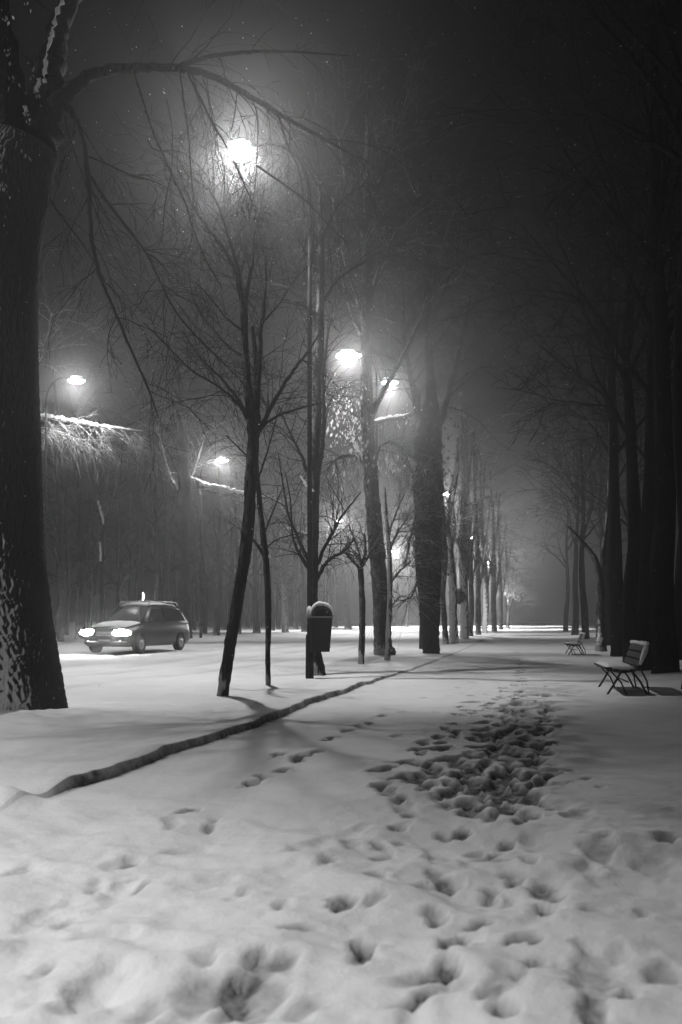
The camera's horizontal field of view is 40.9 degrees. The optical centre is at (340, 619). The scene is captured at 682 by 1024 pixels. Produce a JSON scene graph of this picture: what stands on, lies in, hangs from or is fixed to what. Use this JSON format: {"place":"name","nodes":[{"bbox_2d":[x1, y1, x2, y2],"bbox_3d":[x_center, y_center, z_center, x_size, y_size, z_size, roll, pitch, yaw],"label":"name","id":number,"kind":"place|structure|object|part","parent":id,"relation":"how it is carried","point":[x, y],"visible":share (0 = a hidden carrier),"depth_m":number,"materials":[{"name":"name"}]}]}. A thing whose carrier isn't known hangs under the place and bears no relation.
{"place":"outdoors","nodes":[
{"label":"outdoors","id":0,"kind":"place"},
{"bbox_2d":[54,622,459,649],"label":"ground","id":1,"kind":"structure","parent":0,"point":[70,642],"depth_m":95.78,"materials":[{"name":"white snow"}]},
{"bbox_2d":[45,375,84,560],"bbox_3d":[-12.765,-4.906,42.182,1.919,12.682,0.485,0,0,0],"label":"street lamp","id":2,"kind":"object","parent":1,"relation":"on","point":[76,379],"visible":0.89,"depth_m":42.15,"materials":[{"name":"metal"}]},
{"bbox_2d":[42,435,128,634],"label":"tree","id":3,"kind":"object","parent":1,"relation":"on","point":[67,561],"visible":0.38,"depth_m":73.76,"materials":[{"name":"grey plant"}]},
{"bbox_2d":[38,221,139,641],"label":"tree","id":4,"kind":"object","parent":1,"relation":"on","point":[57,538],"visible":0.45,"depth_m":53.75,"materials":[{"name":"grey plant"}]},
{"bbox_2d":[48,462,134,628],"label":"tree","id":5,"kind":"object","parent":1,"relation":"on","point":[90,606],"visible":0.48,"depth_m":95.70,"materials":[{"name":"grey plant"}]},
{"bbox_2d":[38,297,159,638],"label":"tree","id":6,"kind":"object","parent":1,"relation":"on","point":[80,607],"visible":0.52,"depth_m":59.95,"materials":[{"name":"grey plant"}]},
{"bbox_2d":[38,242,182,489],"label":"tree","id":7,"kind":"object","parent":1,"relation":"on","point":[62,419],"visible":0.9,"depth_m":43.52,"materials":[{"name":"grey plant"}]},
{"bbox_2d":[69,441,161,607],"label":"tree","id":8,"kind":"object","parent":1,"relation":"on","point":[117,571],"visible":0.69,"depth_m":81.73,"materials":[{"name":"grey plant"}]},
{"bbox_2d":[42,368,195,623],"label":"tree","id":9,"kind":"object","parent":1,"relation":"on","point":[100,596],"visible":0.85,"depth_m":54.85,"materials":[{"name":"grey plant"}]},
{"bbox_2d":[93,434,175,600],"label":"tree","id":10,"kind":"object","parent":1,"relation":"on","point":[130,597],"visible":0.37,"depth_m":100.02,"materials":[{"name":"grey plant"}]},
{"bbox_2d":[72,340,211,600],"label":"tree","id":11,"kind":"object","parent":1,"relation":"on","point":[138,587],"visible":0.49,"depth_m":65.79,"materials":[{"name":"grey plant"}]},
{"bbox_2d":[98,374,221,602],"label":"tree","id":12,"kind":"object","parent":1,"relation":"on","point":[158,577],"visible":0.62,"depth_m":77.64,"materials":[{"name":"grey plant"}]},
{"bbox_2d":[79,312,246,603],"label":"tree","id":13,"kind":"object","parent":1,"relation":"on","point":[166,580],"visible":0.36,"depth_m":89.59,"materials":[{"name":"grey plant"}]},
{"bbox_2d":[151,459,227,629],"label":"tree","id":14,"kind":"object","parent":1,"relation":"on","point":[193,622],"visible":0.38,"depth_m":107.85,"materials":[{"name":"grey plant"}]},
{"bbox_2d":[88,330,306,638],"bbox_3d":[-9.455,-9.063,63.108,16.405,20.976,9.544,0,0,0],"label":"tree","id":15,"kind":"object","parent":1,"relation":"on","point":[181,559],"visible":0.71,"depth_m":61.78,"materials":[{"name":"grey plant"}]},
{"bbox_2d":[170,425,244,633],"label":"tree","id":16,"kind":"object","parent":1,"relation":"on","point":[205,617],"visible":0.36,"depth_m":83.79,"materials":[{"name":"grey plant"}]},
{"bbox_2d":[199,457,227,637],"bbox_3d":[-8.806,-4.923,63.278,2.001,12.650,0.533,0,0,0],"label":"street lamp","id":17,"kind":"object","parent":1,"relation":"on","point":[200,623],"visible":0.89,"depth_m":63.24,"materials":[{"name":"metal"}]},
{"bbox_2d":[190,435,257,629],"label":"tree","id":18,"kind":"object","parent":1,"relation":"on","point":[223,625],"visible":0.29,"depth_m":111.77,"materials":[{"name":"grey plant"}]},
{"bbox_2d":[190,414,270,635],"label":"tree","id":19,"kind":"object","parent":1,"relation":"on","point":[217,612],"visible":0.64,"depth_m":71.99,"materials":[{"name":"grey plant"}]},
{"bbox_2d":[187,391,288,619],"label":"tree","id":20,"kind":"object","parent":1,"relation":"on","point":[230,589],"visible":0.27,"depth_m":91.86,"materials":[{"name":"grey plant"}]},
{"bbox_2d":[197,389,279,633],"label":"tree","id":21,"kind":"object","parent":1,"relation":"on","point":[236,543],"visible":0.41,"depth_m":79.85,"materials":[{"name":"grey plant"}]},
{"bbox_2d":[206,423,303,632],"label":"tree","id":22,"kind":"object","parent":1,"relation":"on","point":[255,609],"visible":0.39,"depth_m":87.55,"materials":[{"name":"grey plant"}]},
{"bbox_2d":[223,485,287,628],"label":"tree","id":23,"kind":"object","parent":1,"relation":"on","point":[247,626],"visible":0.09,"depth_m":125.74,"materials":[{"name":"grey plant"}]},
{"bbox_2d":[252,526,278,626],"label":"tree","id":24,"kind":"object","parent":1,"relation":"on","point":[260,599],"visible":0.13,"depth_m":149.89,"materials":[{"name":"grey plant"}]},
{"bbox_2d":[233,417,306,630],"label":"tree","id":25,"kind":"object","parent":1,"relation":"on","point":[273,614],"visible":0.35,"depth_m":103.74,"materials":[{"name":"grey plant"}]},
{"bbox_2d":[258,477,300,628],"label":"tree","id":26,"kind":"object","parent":1,"relation":"on","point":[277,608],"visible":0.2,"depth_m":119.91,"materials":[{"name":"grey plant"}]},
{"bbox_2d":[270,542,300,601],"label":"tree","id":27,"kind":"object","parent":1,"relation":"on","point":[288,598],"visible":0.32,"depth_m":175.66,"materials":[{"name":"grey plant"}]},
{"bbox_2d":[250,471,335,629],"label":"tree","id":28,"kind":"object","parent":1,"relation":"on","point":[295,614],"visible":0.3,"depth_m":110.09,"materials":[{"name":"grey plant"}]},
{"bbox_2d":[267,498,336,631],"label":"tree","id":29,"kind":"object","parent":1,"relation":"on","point":[284,600],"visible":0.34,"depth_m":91.78,"materials":[{"name":"grey plant"}]},
{"bbox_2d":[259,412,345,631],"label":"tree","id":30,"kind":"object","parent":1,"relation":"on","point":[303,608],"visible":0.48,"depth_m":95.77,"materials":[{"name":"grey plant"}]},
{"bbox_2d":[289,539,331,605],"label":"tree","id":31,"kind":"object","parent":1,"relation":"on","point":[318,580],"visible":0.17,"depth_m":159.63,"materials":[{"name":"grey plant"}]},
{"bbox_2d":[299,509,342,605],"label":"tree","id":32,"kind":"object","parent":1,"relation":"on","point":[330,589],"visible":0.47,"depth_m":127.94,"materials":[{"name":"grey plant"}]},
{"bbox_2d":[299,486,352,625],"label":"tree","id":33,"kind":"object","parent":1,"relation":"on","point":[330,594],"visible":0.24,"depth_m":184.92,"materials":[{"name":"grey plant"}]},
{"bbox_2d":[327,519,340,606],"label":"street lamp","id":34,"kind":"object","parent":1,"relation":"on","point":[327,571],"visible":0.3,"depth_m":102.36,"materials":[{"name":"metal"}]},
{"bbox_2d":[318,500,357,627],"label":"tree","id":35,"kind":"object","parent":1,"relation":"on","point":[335,622],"visible":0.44,"depth_m":139.76,"materials":[{"name":"grey plant"}]},
{"bbox_2d":[293,395,398,628],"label":"tree","id":36,"kind":"object","parent":1,"relation":"on","point":[347,621],"visible":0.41,"depth_m":117.66,"materials":[{"name":"grey plant"}]},
{"bbox_2d":[345,499,398,626],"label":"tree","id":37,"kind":"object","parent":1,"relation":"on","point":[369,559],"visible":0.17,"depth_m":149.84,"materials":[{"name":"grey plant"}]},
{"bbox_2d":[386,549,405,625],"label":"tree","id":38,"kind":"object","parent":1,"relation":"on","point":[398,592],"visible":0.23,"depth_m":175.05,"materials":[{"name":"grey plant"}]},
{"bbox_2d":[386,512,415,626],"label":"tree","id":39,"kind":"object","parent":1,"relation":"on","point":[407,615],"visible":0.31,"depth_m":159.62,"materials":[{"name":"grey plant"}]},
{"bbox_2d":[0,622,517,806],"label":"verge","id":40,"kind":"structure","parent":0,"point":[43,751],"depth_m":12.58,"materials":[{"name":"white snow"}]},
{"bbox_2d":[0,0,439,709],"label":"tree","id":41,"kind":"object","parent":40,"relation":"on","point":[32,136],"visible":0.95,"depth_m":12.79,"materials":[{"name":"black plant"}]},
{"bbox_2d":[112,71,377,695],"bbox_3d":[-1.750,-3.987,16.186,4.952,11.167,3.399,0,0,12],"label":"tree","id":42,"kind":"object","parent":40,"relation":"on","point":[244,557],"visible":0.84,"depth_m":15.95,"materials":[{"name":"black plant"}]},
{"bbox_2d":[223,139,313,678],"bbox_3d":[-1.713,-4.878,21.478,2.165,12.739,0.582,0,0,0],"label":"street lamp","id":43,"kind":"object","parent":40,"relation":"on","point":[309,664],"visible":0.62,"depth_m":21.34,"materials":[{"name":"metal"}]},
{"bbox_2d":[306,601,333,651],"bbox_3d":[-0.482,0.168,21.300,0.651,1.185,0.440,0,0,0],"label":"litter bin","id":44,"kind":"object","parent":43,"relation":"attached to","point":[320,623],"visible":1,"depth_m":21.13,"materials":[{"name":"grey metal"}]},
{"bbox_2d":[197,360,341,684],"bbox_3d":[-1.414,-1.770,18.356,2.943,6.512,2.016,0,0,0],"label":"tree","id":45,"kind":"object","parent":40,"relation":"on","point":[264,552],"visible":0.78,"depth_m":18.26,"materials":[{"name":"black plant"}]},
{"bbox_2d":[168,95,484,675],"bbox_3d":[-0.364,-5.729,22.925,7.843,14.504,5.519,0,0,0],"label":"tree","id":46,"kind":"object","parent":40,"relation":"on","point":[321,357],"visible":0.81,"depth_m":22.54,"materials":[{"name":"grey plant"}]},
{"bbox_2d":[337,349,377,466],"bbox_3d":[0.700,-4.885,38.127,1.784,12.726,0.654,0,0,0],"label":"street lamp","id":47,"kind":"object","parent":40,"relation":"on","point":[346,356],"visible":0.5,"depth_m":38.09,"materials":[{"name":"paint"}]},
{"bbox_2d":[288,496,430,663],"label":"tree","id":48,"kind":"object","parent":40,"relation":"on","point":[362,611],"visible":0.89,"depth_m":28.13,"materials":[{"name":"black plant"}]},
{"bbox_2d":[202,15,566,655],"bbox_3d":[2.028,-10.017,36.292,15.426,24.060,11.144,0,0,0],"label":"tree","id":49,"kind":"object","parent":40,"relation":"on","point":[368,452],"visible":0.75,"depth_m":35.32,"materials":[{"name":"black plant"}]},
{"bbox_2d":[380,377,422,648],"bbox_3d":[2.822,-4.884,42.494,2.010,12.727,0.485,0,0,0],"label":"street lamp","id":50,"kind":"object","parent":40,"relation":"on","point":[394,381],"visible":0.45,"depth_m":42.43,"materials":[{"name":"metal"}]},
{"bbox_2d":[355,453,459,659],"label":"tree","id":51,"kind":"object","parent":40,"relation":"on","point":[390,580],"visible":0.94,"depth_m":30.15,"materials":[{"name":"grey plant"}]},
{"bbox_2d":[298,120,554,653],"bbox_3d":[3.612,-9.060,37.653,11.164,21.198,13.287,0,0,0],"label":"tree","id":52,"kind":"object","parent":40,"relation":"on","point":[431,415],"visible":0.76,"depth_m":36.57,"materials":[{"name":"black plant"}]},
{"bbox_2d":[383,441,505,643],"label":"tree","id":53,"kind":"object","parent":40,"relation":"on","point":[445,637],"visible":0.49,"depth_m":49.86,"materials":[{"name":"grey plant"}]},
{"bbox_2d":[382,391,528,637],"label":"tree","id":54,"kind":"object","parent":40,"relation":"on","point":[462,601],"visible":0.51,"depth_m":65.82,"materials":[{"name":"grey plant"}]},
{"bbox_2d":[381,374,550,642],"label":"tree","id":55,"kind":"object","parent":40,"relation":"on","point":[453,631],"visible":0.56,"depth_m":51.70,"materials":[{"name":"grey plant"}]},
{"bbox_2d":[445,417,532,635],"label":"tree","id":56,"kind":"object","parent":40,"relation":"on","point":[471,602],"visible":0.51,"depth_m":73.88,"materials":[{"name":"grey plant"}]},
{"bbox_2d":[448,429,541,634],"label":"tree","id":57,"kind":"object","parent":40,"relation":"on","point":[478,612],"visible":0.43,"depth_m":79.88,"materials":[{"name":"grey plant"}]},
{"bbox_2d":[497,563,498,625],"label":"street lamp","id":58,"kind":"object","parent":40,"relation":"on","point":[498,607],"visible":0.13,"depth_m":174.47,"materials":[{"name":"metal"}]},
{"bbox_2d":[452,452,545,632],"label":"tree","id":59,"kind":"object","parent":40,"relation":"on","point":[485,610],"visible":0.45,"depth_m":89.85,"materials":[{"name":"grey plant"}]},
{"bbox_2d":[473,491,530,629],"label":"tree","id":60,"kind":"object","parent":40,"relation":"on","point":[501,607],"visible":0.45,"depth_m":117.85,"materials":[{"name":"grey plant"}]},
{"bbox_2d":[473,469,541,631],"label":"tree","id":61,"kind":"object","parent":40,"relation":"on","point":[493,608],"visible":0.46,"depth_m":99.83,"materials":[{"name":"grey plant"}]},
{"bbox_2d":[487,511,542,627],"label":"tree","id":62,"kind":"object","parent":40,"relation":"on","point":[506,550],"visible":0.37,"depth_m":139.88,"materials":[{"name":"grey plant"}]},
{"bbox_2d":[58,622,505,691],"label":"road","id":63,"kind":"structure","parent":0,"point":[117,665],"depth_m":33.70,"materials":[{"name":"white snow"}]},
{"bbox_2d":[79,601,189,652],"bbox_3d":[-8.603,0.300,38.911,2.586,2.161,5.760,0,0,17],"label":"car","id":64,"kind":"object","parent":63,"relation":"on","point":[141,626],"visible":0.99,"depth_m":37.89,"materials":[{"name":"paint"}]},
{"bbox_3d":[-7.827,-0.193,38.423,0.157,0.525,1.392,0,0,17],"label":"side window","id":65,"kind":"part","parent":64,"relation":"part of","materials":[{"name":"black glass"}]},
{"bbox_3d":[-7.449,-0.193,39.672,0.168,0.525,1.102,0,0,17],"label":"side window","id":66,"kind":"part","parent":64,"relation":"part of","materials":[{"name":"black glass"}]},
{"bbox_3d":[-7.161,-0.188,40.673,0.162,0.514,0.754,0,0,15],"label":"side window","id":67,"kind":"part","parent":64,"relation":"part of","materials":[{"name":"black glass"}]},
{"bbox_2d":[0,24,680,931],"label":"falling snow","id":68,"kind":"structure","parent":0,"point":[380,330],"depth_m":21.80,"materials":[{"name":"white snow"}]},
{"bbox_2d":[0,622,681,1023],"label":"path","id":69,"kind":"structure","parent":0,"point":[488,830],"depth_m":5.16,"materials":[{"name":"white snow"}]},
{"bbox_2d":[0,622,518,811],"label":"kerb","id":70,"kind":"structure","parent":69,"relation":"on","point":[88,778],"depth_m":9.31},
{"bbox_2d":[489,558,539,628],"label":"tree","id":71,"kind":"object","parent":69,"relation":"on","point":[519,592],"visible":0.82,"depth_m":129.61,"materials":[{"name":"grey plant"}]},
{"bbox_2d":[563,632,585,654],"bbox_3d":[9.275,0.992,36.273,0.746,0.948,1.757,0,0,9],"label":"park bench","id":72,"kind":"object","parent":69,"relation":"on","point":[576,644],"visible":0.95,"depth_m":35.65,"materials":[{"name":"grey wood"}]},
{"bbox_2d":[594,640,649,694],"bbox_3d":[5.516,0.941,17.974,0.836,1.058,1.966,0,0,9],"label":"park bench","id":73,"kind":"object","parent":69,"relation":"on","point":[619,667],"visible":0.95,"depth_m":17.30,"materials":[{"name":"grey wood"}]},
{"bbox_2d":[9,0,681,621],"label":"sky","id":74,"kind":"structure","parent":0,"point":[367,22],"materials":[{"name":"grey"}]},
{"bbox_2d":[534,622,681,694],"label":"lawn","id":75,"kind":"structure","parent":0,"point":[672,681],"depth_m":39.58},
{"bbox_2d":[414,0,681,673],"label":"tree","id":76,"kind":"object","parent":75,"relation":"on","point":[665,651],"visible":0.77,"depth_m":23.16,"materials":[{"name":"black plant"}]},
{"bbox_2d":[421,0,681,689],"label":"tree","id":77,"kind":"object","parent":75,"relation":"on","point":[677,363],"visible":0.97,"depth_m":18.81,"materials":[{"name":"black plant"}]},
{"bbox_2d":[426,0,681,670],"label":"tree","id":78,"kind":"object","parent":75,"relation":"on","point":[643,632],"visible":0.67,"depth_m":24.92,"materials":[{"name":"black plant"}]},
{"bbox_2d":[518,473,603,631],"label":"tree","id":79,"kind":"object","parent":75,"relation":"on","point":[565,619],"visible":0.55,"depth_m":97.74,"materials":[{"name":"black plant"}]},
{"bbox_2d":[441,121,681,656],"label":"tree","id":80,"kind":"object","parent":75,"relation":"on","point":[615,564],"visible":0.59,"depth_m":33.77,"materials":[{"name":"black plant"}]},
{"bbox_2d":[510,419,625,634],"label":"tree","id":81,"kind":"object","parent":75,"relation":"on","point":[575,626],"visible":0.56,"depth_m":77.99,"materials":[{"name":"black plant"}]},
{"bbox_2d":[495,283,646,645],"bbox_3d":[13.541,-7.954,46.812,10.017,19.234,11.624,0,0,-2],"label":"tree","id":82,"kind":"object","parent":75,"relation":"on","point":[607,589],"visible":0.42,"depth_m":47.03,"materials":[{"name":"black plant"}]},
{"bbox_2d":[511,387,642,638],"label":"tree","id":83,"kind":"object","parent":75,"relation":"on","point":[584,614],"visible":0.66,"depth_m":61.98,"materials":[{"name":"black plant"}]},
{"bbox_2d":[490,74,681,665],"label":"tree","id":84,"kind":"object","parent":75,"relation":"on","point":[630,597],"visible":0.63,"depth_m":27.67,"materials":[{"name":"black plant"}]},
{"bbox_2d":[495,94,681,659],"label":"tree","id":85,"kind":"object","parent":75,"relation":"on","point":[678,598],"visible":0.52,"depth_m":30.05,"materials":[{"name":"black plant"}]},
{"bbox_2d":[508,215,678,457],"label":"tree","id":86,"kind":"object","parent":75,"relation":"on","point":[642,366],"visible":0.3,"depth_m":38.15,"materials":[{"name":"black plant"}]},
{"bbox_2d":[542,410,644,560],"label":"tree","id":87,"kind":"object","parent":75,"relation":"on","point":[601,531],"visible":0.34,"depth_m":83.63,"materials":[{"name":"black plant"}]},
{"bbox_2d":[515,328,675,651],"bbox_3d":[11.892,-5.243,39.788,8.731,13.561,6.853,0,0,0],"label":"tree","id":88,"kind":"object","parent":75,"relation":"on","point":[600,642],"visible":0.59,"depth_m":39.88,"materials":[{"name":"black plant"}]},
{"bbox_2d":[537,363,672,536],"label":"tree","id":89,"kind":"object","parent":75,"relation":"on","point":[623,507],"visible":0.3,"depth_m":53.91,"materials":[{"name":"black plant"}]}
]}

